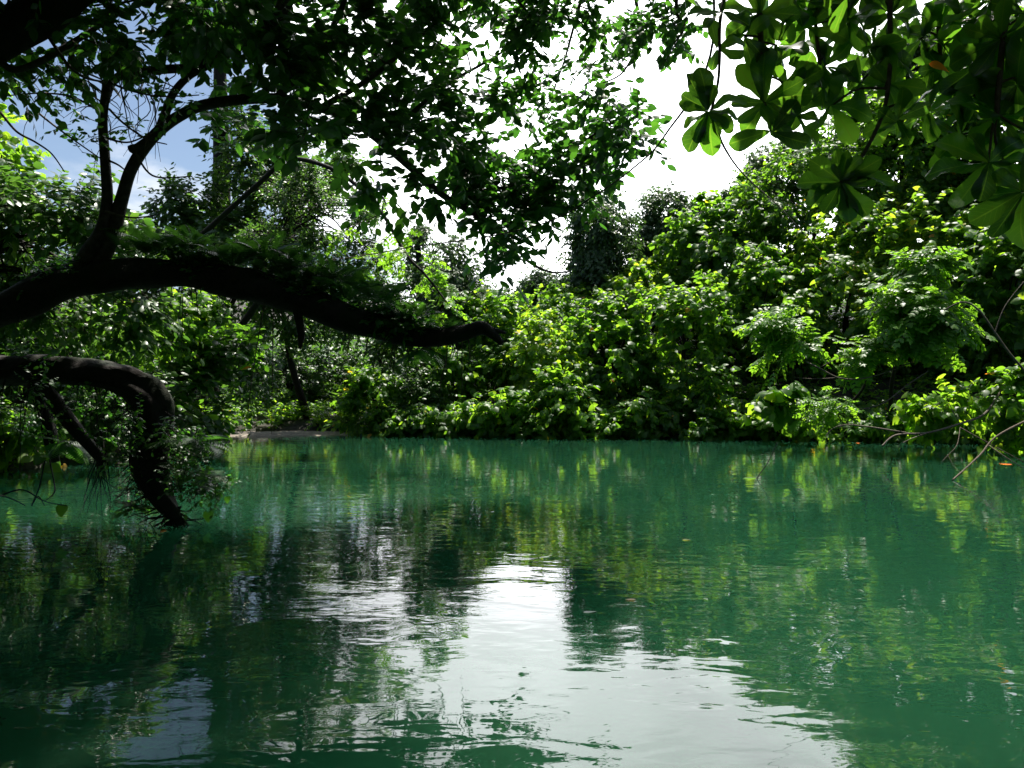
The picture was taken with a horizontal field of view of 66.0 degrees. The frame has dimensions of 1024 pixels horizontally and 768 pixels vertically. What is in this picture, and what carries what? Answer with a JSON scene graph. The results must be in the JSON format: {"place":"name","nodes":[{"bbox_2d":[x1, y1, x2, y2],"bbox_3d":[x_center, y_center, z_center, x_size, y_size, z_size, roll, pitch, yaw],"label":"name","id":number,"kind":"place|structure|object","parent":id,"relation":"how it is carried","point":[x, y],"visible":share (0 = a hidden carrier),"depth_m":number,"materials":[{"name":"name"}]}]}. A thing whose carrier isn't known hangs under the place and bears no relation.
{"place":"outdoors","nodes":[
{"label":"outdoors","id":0,"kind":"place"},
{"bbox_2d":[230,431,347,435],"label":"sandbar","id":1,"kind":"structure","parent":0,"point":[296,433],"depth_m":26.20,"materials":[{"name":"sand"}]},
{"bbox_2d":[0,434,1023,767],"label":"water","id":2,"kind":"structure","parent":0,"point":[312,600],"depth_m":5.67,"materials":[{"name":"green liquid"}]},
{"bbox_2d":[945,421,1023,479],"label":"bare branch","id":3,"kind":"object","parent":2,"relation":"on","point":[987,445],"visible":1,"depth_m":14.41,"materials":[{"name":"brown plant"}]},
{"bbox_2d":[0,0,1023,301],"label":"sky","id":4,"kind":"structure","parent":0,"point":[696,171],"materials":[{"name":"white"}]},
{"bbox_2d":[3,278,1023,470],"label":"ground","id":5,"kind":"structure","parent":0,"point":[294,425],"depth_m":27.17,"materials":[{"name":"brown soil"}]},
{"bbox_2d":[0,82,60,210],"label":"shade tree","id":6,"kind":"object","parent":5,"relation":"on","point":[16,155],"visible":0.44,"depth_m":15.07,"materials":[{"name":"green plant"}]},
{"bbox_2d":[0,393,88,472],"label":"hibiscus bush","id":7,"kind":"object","parent":5,"relation":"on","point":[27,445],"visible":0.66,"depth_m":14.73,"materials":[{"name":"green plant"}]},
{"bbox_2d":[0,278,113,394],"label":"shade tree","id":8,"kind":"object","parent":5,"relation":"on","point":[70,327],"visible":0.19,"depth_m":16.21,"materials":[{"name":"green plant"}]},
{"bbox_2d":[3,206,158,349],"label":"shade tree","id":9,"kind":"object","parent":5,"relation":"on","point":[69,246],"visible":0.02,"depth_m":20.67,"materials":[{"name":"green plant"}]},
{"bbox_2d":[0,319,174,418],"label":"shade tree","id":10,"kind":"object","parent":5,"relation":"on","point":[7,392],"visible":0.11,"depth_m":19.38,"materials":[{"name":"green plant"}]},
{"bbox_2d":[0,158,189,371],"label":"shade tree","id":11,"kind":"object","parent":5,"relation":"on","point":[24,214],"visible":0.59,"depth_m":14.20,"materials":[{"name":"green plant"}]},
{"bbox_2d":[6,287,233,409],"bbox_3d":[-9.581,-0.588,18.351,5.892,3.708,3.327,0,0,0],"label":"shade tree","id":12,"kind":"object","parent":5,"relation":"on","point":[209,317],"visible":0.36,"depth_m":18.67,"materials":[{"name":"green plant"}]},
{"bbox_2d":[0,338,240,528],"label":"broken tree","id":13,"kind":"object","parent":5,"relation":"on","point":[147,398],"visible":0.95,"depth_m":9.17,"materials":[{"name":"brown plant"}]},
{"bbox_2d":[32,437,91,466],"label":"fern","id":14,"kind":"object","parent":13,"relation":"attached to","point":[65,448],"visible":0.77,"depth_m":9.16,"materials":[{"name":"green plant"}]},
{"bbox_2d":[109,500,155,521],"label":"fern","id":15,"kind":"object","parent":13,"relation":"attached to","point":[125,504],"visible":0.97,"depth_m":9.07,"materials":[{"name":"green plant"}]},
{"bbox_2d":[134,435,234,461],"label":"fern","id":16,"kind":"object","parent":13,"relation":"attached to","point":[172,441],"visible":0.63,"depth_m":9.00,"materials":[{"name":"green plant"}]},
{"bbox_2d":[153,462,230,493],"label":"fern","id":17,"kind":"object","parent":13,"relation":"attached to","point":[219,477],"visible":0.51,"depth_m":8.97,"materials":[{"name":"green plant"}]},
{"bbox_2d":[0,0,252,139],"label":"overhanging tree","id":18,"kind":"object","parent":5,"relation":"on","point":[26,26],"visible":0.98,"depth_m":7.37,"materials":[{"name":"green plant"}]},
{"bbox_2d":[43,355,214,464],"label":"shade tree","id":19,"kind":"object","parent":5,"relation":"on","point":[187,416],"visible":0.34,"depth_m":17.16,"materials":[{"name":"green plant"}]},
{"bbox_2d":[115,225,231,362],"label":"shade tree","id":20,"kind":"object","parent":5,"relation":"on","point":[171,296],"visible":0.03,"depth_m":21.91,"materials":[{"name":"green plant"}]},
{"bbox_2d":[150,322,268,451],"bbox_3d":[-7.626,0.128,19.625,3.188,3.587,2.699,0,0,-24],"label":"almond bush","id":21,"kind":"object","parent":5,"relation":"on","point":[220,353],"visible":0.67,"depth_m":19.52,"materials":[{"name":"green plant"}]},
{"bbox_2d":[155,297,286,437],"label":"shade tree","id":22,"kind":"object","parent":5,"relation":"on","point":[258,377],"visible":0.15,"depth_m":23.42,"materials":[{"name":"green plant"}]},
{"bbox_2d":[188,217,314,330],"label":"shade tree","id":23,"kind":"object","parent":5,"relation":"on","point":[268,310],"visible":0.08,"depth_m":24.89,"materials":[{"name":"green plant"}]},
{"bbox_2d":[137,0,377,411],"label":"shade tree","id":24,"kind":"object","parent":5,"relation":"on","point":[214,203],"visible":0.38,"depth_m":25.66,"materials":[{"name":"green plant"}]},
{"bbox_2d":[60,157,470,390],"bbox_3d":[-6.072,-1.649,18.077,12.035,6.335,2.592,0,0,28],"label":"slender tree","id":25,"kind":"object","parent":5,"relation":"on","point":[446,300],"visible":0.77,"depth_m":16.00,"materials":[{"name":"green plant"}]},
{"bbox_2d":[175,154,411,401],"bbox_3d":[-6.490,-2.181,20.240,7.751,7.024,3.256,0,0,8],"label":"shade tree","id":26,"kind":"object","parent":5,"relation":"on","point":[293,209],"visible":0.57,"depth_m":19.62,"materials":[{"name":"green plant"}]},
{"bbox_2d":[225,263,367,418],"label":"shade tree","id":27,"kind":"object","parent":5,"relation":"on","point":[316,329],"visible":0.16,"depth_m":27.08,"materials":[{"name":"green plant"}]},
{"bbox_2d":[244,328,375,411],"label":"shade tree","id":28,"kind":"object","parent":5,"relation":"on","point":[302,369],"visible":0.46,"depth_m":30.91,"materials":[{"name":"green plant"}]},
{"bbox_2d":[0,0,676,433],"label":"leaning tree","id":29,"kind":"object","parent":5,"relation":"on","point":[312,62],"visible":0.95,"depth_m":9.53,"materials":[{"name":"green plant"}]},
{"bbox_2d":[101,223,148,244],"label":"fern","id":30,"kind":"object","parent":29,"relation":"attached to","point":[130,228],"visible":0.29,"depth_m":8.95,"materials":[{"name":"green plant"}]},
{"bbox_2d":[104,229,175,253],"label":"fern","id":31,"kind":"object","parent":29,"relation":"attached to","point":[122,243],"visible":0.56,"depth_m":8.81,"materials":[{"name":"green plant"}]},
{"bbox_2d":[117,226,180,247],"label":"fern","id":32,"kind":"object","parent":29,"relation":"attached to","point":[136,233],"visible":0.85,"depth_m":8.62,"materials":[{"name":"green plant"}]},
{"bbox_2d":[139,228,189,242],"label":"fern","id":33,"kind":"object","parent":29,"relation":"attached to","point":[158,230],"visible":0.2,"depth_m":9.29,"materials":[{"name":"green plant"}]},
{"bbox_2d":[134,234,198,258],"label":"fern","id":34,"kind":"object","parent":29,"relation":"attached to","point":[169,243],"visible":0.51,"depth_m":8.82,"materials":[{"name":"green plant"}]},
{"bbox_2d":[160,229,210,244],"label":"fern","id":35,"kind":"object","parent":29,"relation":"attached to","point":[189,234],"visible":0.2,"depth_m":9.17,"materials":[{"name":"green plant"}]},
{"bbox_2d":[161,224,219,247],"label":"fern","id":36,"kind":"object","parent":29,"relation":"on","point":[195,237],"visible":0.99,"depth_m":8.70,"materials":[{"name":"green plant"}]},
{"bbox_2d":[177,240,212,251],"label":"fern","id":37,"kind":"object","parent":29,"relation":"attached to","point":[193,247],"visible":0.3,"depth_m":8.87,"materials":[{"name":"green plant"}]},
{"bbox_2d":[195,244,248,258],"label":"fern","id":38,"kind":"object","parent":29,"relation":"attached to","point":[215,249],"visible":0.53,"depth_m":8.54,"materials":[{"name":"green plant"}]},
{"bbox_2d":[183,245,262,265],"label":"fern","id":39,"kind":"object","parent":29,"relation":"on","point":[243,257],"visible":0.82,"depth_m":8.56,"materials":[{"name":"green plant"}]},
{"bbox_2d":[218,236,278,259],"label":"fern","id":40,"kind":"object","parent":29,"relation":"attached to","point":[228,240],"visible":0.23,"depth_m":8.81,"materials":[{"name":"green plant"}]},
{"bbox_2d":[248,303,264,409],"bbox_3d":[-2.780,-0.350,8.602,0.198,1.258,0.014,0,0,0],"label":"liana","id":41,"kind":"object","parent":29,"relation":"hanging from","point":[255,352],"visible":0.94,"depth_m":8.60,"materials":[{"name":"brown plant"}]},
{"bbox_2d":[231,230,302,255],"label":"fern","id":42,"kind":"object","parent":29,"relation":"attached to","point":[263,243],"visible":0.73,"depth_m":8.72,"materials":[{"name":"green plant"}]},
{"bbox_2d":[252,246,313,273],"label":"fern","id":43,"kind":"object","parent":29,"relation":"attached to","point":[276,260],"visible":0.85,"depth_m":8.66,"materials":[{"name":"green plant"}]},
{"bbox_2d":[269,258,327,279],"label":"fern","id":44,"kind":"object","parent":29,"relation":"attached to","point":[282,268],"visible":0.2,"depth_m":8.83,"materials":[{"name":"green plant"}]},
{"bbox_2d":[269,248,336,272],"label":"fern","id":45,"kind":"object","parent":29,"relation":"attached to","point":[309,262],"visible":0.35,"depth_m":8.83,"materials":[{"name":"green plant"}]},
{"bbox_2d":[296,267,337,281],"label":"fern","id":46,"kind":"object","parent":29,"relation":"attached to","point":[306,275],"visible":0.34,"depth_m":8.77,"materials":[{"name":"green plant"}]},
{"bbox_2d":[286,253,359,280],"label":"fern","id":47,"kind":"object","parent":29,"relation":"attached to","point":[321,260],"visible":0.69,"depth_m":8.64,"materials":[{"name":"green plant"}]},
{"bbox_2d":[308,261,372,285],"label":"fern","id":48,"kind":"object","parent":29,"relation":"attached to","point":[356,273],"visible":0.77,"depth_m":8.76,"materials":[{"name":"green plant"}]},
{"bbox_2d":[313,277,377,301],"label":"fern","id":49,"kind":"object","parent":29,"relation":"attached to","point":[352,290],"visible":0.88,"depth_m":8.60,"materials":[{"name":"green plant"}]},
{"bbox_2d":[335,277,385,306],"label":"fern","id":50,"kind":"object","parent":29,"relation":"attached to","point":[344,300],"visible":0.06,"depth_m":9.39,"materials":[{"name":"green plant"}]},
{"bbox_2d":[352,274,397,297],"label":"fern","id":51,"kind":"object","parent":29,"relation":"attached to","point":[371,281],"visible":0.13,"depth_m":9.07,"materials":[{"name":"green plant"}]},
{"bbox_2d":[342,280,414,301],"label":"fern","id":52,"kind":"object","parent":29,"relation":"on","point":[393,292],"visible":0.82,"depth_m":8.78,"materials":[{"name":"green plant"}]},
{"bbox_2d":[382,288,413,302],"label":"fern","id":53,"kind":"object","parent":29,"relation":"attached to","point":[398,298],"visible":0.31,"depth_m":9.31,"materials":[{"name":"green plant"}]},
{"bbox_2d":[382,300,445,321],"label":"fern","id":54,"kind":"object","parent":29,"relation":"on","point":[420,310],"visible":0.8,"depth_m":8.30,"materials":[{"name":"green plant"}]},
{"bbox_2d":[394,348,443,372],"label":"fern","id":55,"kind":"object","parent":29,"relation":"attached to","point":[417,354],"visible":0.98,"depth_m":8.32,"materials":[{"name":"green plant"}]},
{"bbox_2d":[425,347,445,392],"bbox_3d":[-0.832,-0.157,8.400,0.252,0.519,0.016,0,0,0],"label":"liana","id":56,"kind":"object","parent":29,"relation":"hanging from","point":[443,369],"visible":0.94,"depth_m":8.40,"materials":[{"name":"brown plant"}]},
{"bbox_2d":[423,317,465,329],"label":"fern","id":57,"kind":"object","parent":29,"relation":"attached to","point":[449,323],"visible":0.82,"depth_m":8.24,"materials":[{"name":"green plant"}]},
{"bbox_2d":[265,0,715,267],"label":"liana","id":58,"kind":"object","parent":29,"relation":"hanging from","point":[680,114],"visible":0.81,"depth_m":7.43,"materials":[{"name":"brown plant"}]},
{"bbox_2d":[321,364,412,435],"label":"bend bush","id":59,"kind":"object","parent":5,"relation":"on","point":[357,398],"visible":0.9,"depth_m":26.06,"materials":[{"name":"green plant"}]},
{"bbox_2d":[330,265,443,400],"bbox_3d":[-4.750,-1.770,29.037,5.237,5.782,3.921,0,0,21],"label":"bend bush","id":60,"kind":"object","parent":5,"relation":"on","point":[381,351],"visible":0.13,"depth_m":28.61,"materials":[{"name":"green plant"}]},
{"bbox_2d":[401,220,436,381],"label":"vine tree","id":61,"kind":"object","parent":5,"relation":"on","point":[425,230],"visible":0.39,"depth_m":31.79,"materials":[{"name":"green plant"}]},
{"bbox_2d":[386,347,465,436],"bbox_3d":[-2.946,0.481,26.363,2.826,3.990,3.286,0,0,0],"label":"bend bush","id":62,"kind":"object","parent":5,"relation":"on","point":[425,391],"visible":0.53,"depth_m":26.35,"materials":[{"name":"green plant"}]},
{"bbox_2d":[395,231,509,364],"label":"vine tree","id":63,"kind":"object","parent":5,"relation":"on","point":[456,266],"visible":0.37,"depth_m":30.38,"materials":[{"name":"green plant"}]},
{"bbox_2d":[417,345,502,406],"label":"bend bush","id":64,"kind":"object","parent":5,"relation":"on","point":[465,384],"visible":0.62,"depth_m":27.45,"materials":[{"name":"green plant"}]},
{"bbox_2d":[442,382,553,437],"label":"shore shrub","id":65,"kind":"object","parent":5,"relation":"on","point":[507,404],"visible":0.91,"depth_m":24.79,"materials":[{"name":"green plant"}]},
{"bbox_2d":[447,279,550,400],"bbox_3d":[-0.416,-1.554,29.029,4.124,4.691,4.185,0,0,0],"label":"bend bush","id":66,"kind":"object","parent":5,"relation":"on","point":[506,318],"visible":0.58,"depth_m":28.53,"materials":[{"name":"green plant"}]},
{"bbox_2d":[0,252,1023,413],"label":"wood","id":67,"kind":"object","parent":5,"relation":"on","point":[832,314],"visible":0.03,"depth_m":31.93,"materials":[{"name":"green plant"}]},
{"bbox_2d":[2,324,1023,467],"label":"undergrowth","id":68,"kind":"object","parent":5,"relation":"on","point":[665,425],"visible":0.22,"depth_m":25.07,"materials":[{"name":"green plant"}]},
{"bbox_2d":[498,263,564,315],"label":"vine tree","id":69,"kind":"object","parent":5,"relation":"on","point":[544,278],"visible":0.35,"depth_m":36.38,"materials":[{"name":"green plant"}]},
{"bbox_2d":[480,306,586,402],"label":"hibiscus tree","id":70,"kind":"object","parent":5,"relation":"on","point":[525,354],"visible":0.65,"depth_m":26.71,"materials":[{"name":"green plant"}]},
{"bbox_2d":[512,360,599,438],"bbox_3d":[1.548,0.855,24.901,2.434,3.267,2.734,0,0,-35],"label":"shore shrub","id":71,"kind":"object","parent":5,"relation":"on","point":[565,394],"visible":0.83,"depth_m":24.75,"materials":[{"name":"green plant"}]},
{"bbox_2d":[423,0,720,137],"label":"leaved tree","id":72,"kind":"object","parent":5,"relation":"on","point":[539,20],"visible":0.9,"depth_m":10.51,"materials":[{"name":"green plant"}]},
{"bbox_2d":[515,281,641,364],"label":"hibiscus tree","id":73,"kind":"object","parent":5,"relation":"on","point":[569,304],"visible":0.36,"depth_m":30.41,"materials":[{"name":"green plant"}]},
{"bbox_2d":[548,189,649,348],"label":"vine tree","id":74,"kind":"object","parent":5,"relation":"on","point":[596,254],"visible":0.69,"depth_m":32.57,"materials":[{"name":"green plant"}]},
{"bbox_2d":[544,288,662,410],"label":"hibiscus tree","id":75,"kind":"object","parent":5,"relation":"on","point":[609,383],"visible":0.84,"depth_m":26.74,"materials":[{"name":"green plant"}]},
{"bbox_2d":[573,385,666,438],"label":"shore shrub","id":76,"kind":"object","parent":5,"relation":"on","point":[639,409],"visible":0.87,"depth_m":24.40,"materials":[{"name":"green plant"}]},
{"bbox_2d":[575,254,702,353],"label":"hibiscus tree","id":77,"kind":"object","parent":5,"relation":"on","point":[643,268],"visible":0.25,"depth_m":30.91,"materials":[{"name":"green plant"}]},
{"bbox_2d":[620,180,730,277],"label":"vine tree","id":78,"kind":"object","parent":5,"relation":"on","point":[655,207],"visible":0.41,"depth_m":34.82,"materials":[{"name":"green plant"}]},
{"bbox_2d":[616,271,749,410],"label":"hibiscus tree","id":79,"kind":"object","parent":5,"relation":"on","point":[702,309],"visible":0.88,"depth_m":26.02,"materials":[{"name":"green plant"}]},
{"bbox_2d":[681,339,749,439],"bbox_3d":[6.183,0.633,24.486,1.716,4.126,2.119,0,0,-42],"label":"shore shrub","id":80,"kind":"object","parent":5,"relation":"on","point":[710,397],"visible":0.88,"depth_m":24.33,"materials":[{"name":"green plant"}]},
{"bbox_2d":[648,177,811,332],"bbox_3d":[8.488,-4.847,31.720,6.415,6.402,6.226,0,0,-24],"label":"hibiscus tree","id":81,"kind":"object","parent":5,"relation":"on","point":[702,232],"visible":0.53,"depth_m":30.64,"materials":[{"name":"green plant"}]},
{"bbox_2d":[685,237,834,387],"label":"hibiscus tree","id":82,"kind":"object","parent":5,"relation":"on","point":[753,274],"visible":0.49,"depth_m":27.12,"materials":[{"name":"green plant"}]},
{"bbox_2d":[718,140,808,230],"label":"vine tree","id":83,"kind":"object","parent":5,"relation":"on","point":[756,164],"visible":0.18,"depth_m":34.13,"materials":[{"name":"green plant"}]},
{"bbox_2d":[718,401,834,442],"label":"shore shrub","id":84,"kind":"object","parent":5,"relation":"on","point":[761,426],"visible":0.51,"depth_m":23.50,"materials":[{"name":"green plant"}]},
{"bbox_2d":[740,380,816,437],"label":"shore shrub","id":85,"kind":"object","parent":5,"relation":"on","point":[771,404],"visible":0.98,"depth_m":22.10,"materials":[{"name":"green plant"}]},
{"bbox_2d":[731,300,844,403],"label":"ash tree","id":86,"kind":"object","parent":5,"relation":"on","point":[774,333],"visible":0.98,"depth_m":20.35,"materials":[{"name":"green plant"}]},
{"bbox_2d":[723,121,923,323],"bbox_3d":[12.462,-6.210,31.733,8.082,8.234,7.338,0,0,0],"label":"hibiscus tree","id":87,"kind":"object","parent":5,"relation":"on","point":[803,216],"visible":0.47,"depth_m":30.45,"materials":[{"name":"green plant"}]},
{"bbox_2d":[792,386,870,447],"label":"shrub","id":88,"kind":"object","parent":5,"relation":"on","point":[829,415],"visible":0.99,"depth_m":20.86,"materials":[{"name":"green plant"}]},
{"bbox_2d":[778,190,919,379],"bbox_3d":[12.300,-3.113,27.778,5.528,7.124,5.530,0,0,-22],"label":"hibiscus tree","id":89,"kind":"object","parent":5,"relation":"on","point":[848,288],"visible":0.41,"depth_m":26.68,"materials":[{"name":"green plant"}]},
{"bbox_2d":[679,0,1023,248],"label":"almond tree","id":90,"kind":"object","parent":5,"relation":"on","point":[988,83],"visible":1,"depth_m":3.89,"materials":[{"name":"green plant"}]},
{"bbox_2d":[637,2,690,161],"bbox_3d":[1.111,-2.301,5.113,0.340,1.564,2.224,0,0,2],"label":"liana","id":91,"kind":"object","parent":90,"relation":"hanging from","point":[649,80],"visible":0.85,"depth_m":6.12,"materials":[{"name":"brown plant"}]},
{"bbox_2d":[832,329,911,415],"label":"ash tree","id":92,"kind":"object","parent":5,"relation":"on","point":[862,359],"visible":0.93,"depth_m":19.78,"materials":[{"name":"green plant"}]},
{"bbox_2d":[794,357,944,379],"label":"bare branch","id":93,"kind":"object","parent":92,"relation":"attached to","point":[847,378],"visible":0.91,"depth_m":19.56,"materials":[{"name":"wood"}]},
{"bbox_2d":[800,71,992,275],"bbox_3d":[15.685,-7.441,31.393,7.634,10.099,8.123,0,0,0],"label":"hibiscus tree","id":94,"kind":"object","parent":5,"relation":"on","point":[910,157],"visible":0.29,"depth_m":29.43,"materials":[{"name":"green plant"}]},
{"bbox_2d":[803,0,1023,294],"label":"vine tree","id":95,"kind":"object","parent":5,"relation":"on","point":[916,55],"visible":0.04,"depth_m":32.85,"materials":[{"name":"green plant"}]},
{"bbox_2d":[855,246,997,421],"bbox_3d":[11.021,-1.028,20.619,3.098,4.817,5.886,0,0,35],"label":"ash tree","id":96,"kind":"object","parent":5,"relation":"on","point":[926,336],"visible":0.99,"depth_m":19.20,"materials":[{"name":"green plant"}]},
{"bbox_2d":[719,135,857,281],"bbox_3d":[4.770,-2.204,12.637,0.592,1.160,16.762,0,0,26],"label":"liana","id":97,"kind":"object","parent":96,"relation":"hanging from","point":[729,156],"visible":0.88,"depth_m":8.84,"materials":[{"name":"brown plant"}]},
{"bbox_2d":[861,371,927,409],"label":"bare branch","id":98,"kind":"object","parent":96,"relation":"attached to","point":[893,395],"visible":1,"depth_m":18.80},
{"bbox_2d":[843,186,1023,390],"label":"hibiscus tree","id":99,"kind":"object","parent":5,"relation":"on","point":[938,232],"visible":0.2,"depth_m":25.78,"materials":[{"name":"green plant"}]},
{"bbox_2d":[889,374,1002,450],"bbox_3d":[11.862,0.845,21.073,2.706,2.249,4.073,0,0,44],"label":"shore shrub","id":100,"kind":"object","parent":5,"relation":"on","point":[931,416],"visible":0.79,"depth_m":20.28,"materials":[{"name":"green plant"}]},
{"bbox_2d":[883,4,1023,270],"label":"hibiscus tree","id":101,"kind":"object","parent":5,"relation":"on","point":[915,172],"visible":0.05,"depth_m":29.57,"materials":[{"name":"green plant"}]},
{"bbox_2d":[939,220,1023,383],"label":"hibiscus tree","id":102,"kind":"object","parent":5,"relation":"on","point":[998,262],"visible":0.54,"depth_m":23.69,"materials":[{"name":"green plant"}]},
{"bbox_2d":[944,281,1023,370],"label":"bare branch","id":103,"kind":"object","parent":5,"relation":"on","point":[1002,343],"visible":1,"depth_m":16.99,"materials":[{"name":"wood"}]},
{"bbox_2d":[955,357,1023,455],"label":"shore shrub","id":104,"kind":"object","parent":5,"relation":"on","point":[1005,412],"visible":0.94,"depth_m":18.91,"materials":[{"name":"green plant"}]},
{"bbox_2d":[822,390,1001,446],"bbox_3d":[9.597,0.672,17.981,4.920,1.396,1.094,0,0,-12],"label":"bare branch","id":105,"kind":"object","parent":104,"relation":"attached to","point":[951,426],"visible":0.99,"depth_m":17.70,"materials":[{"name":"wood"}]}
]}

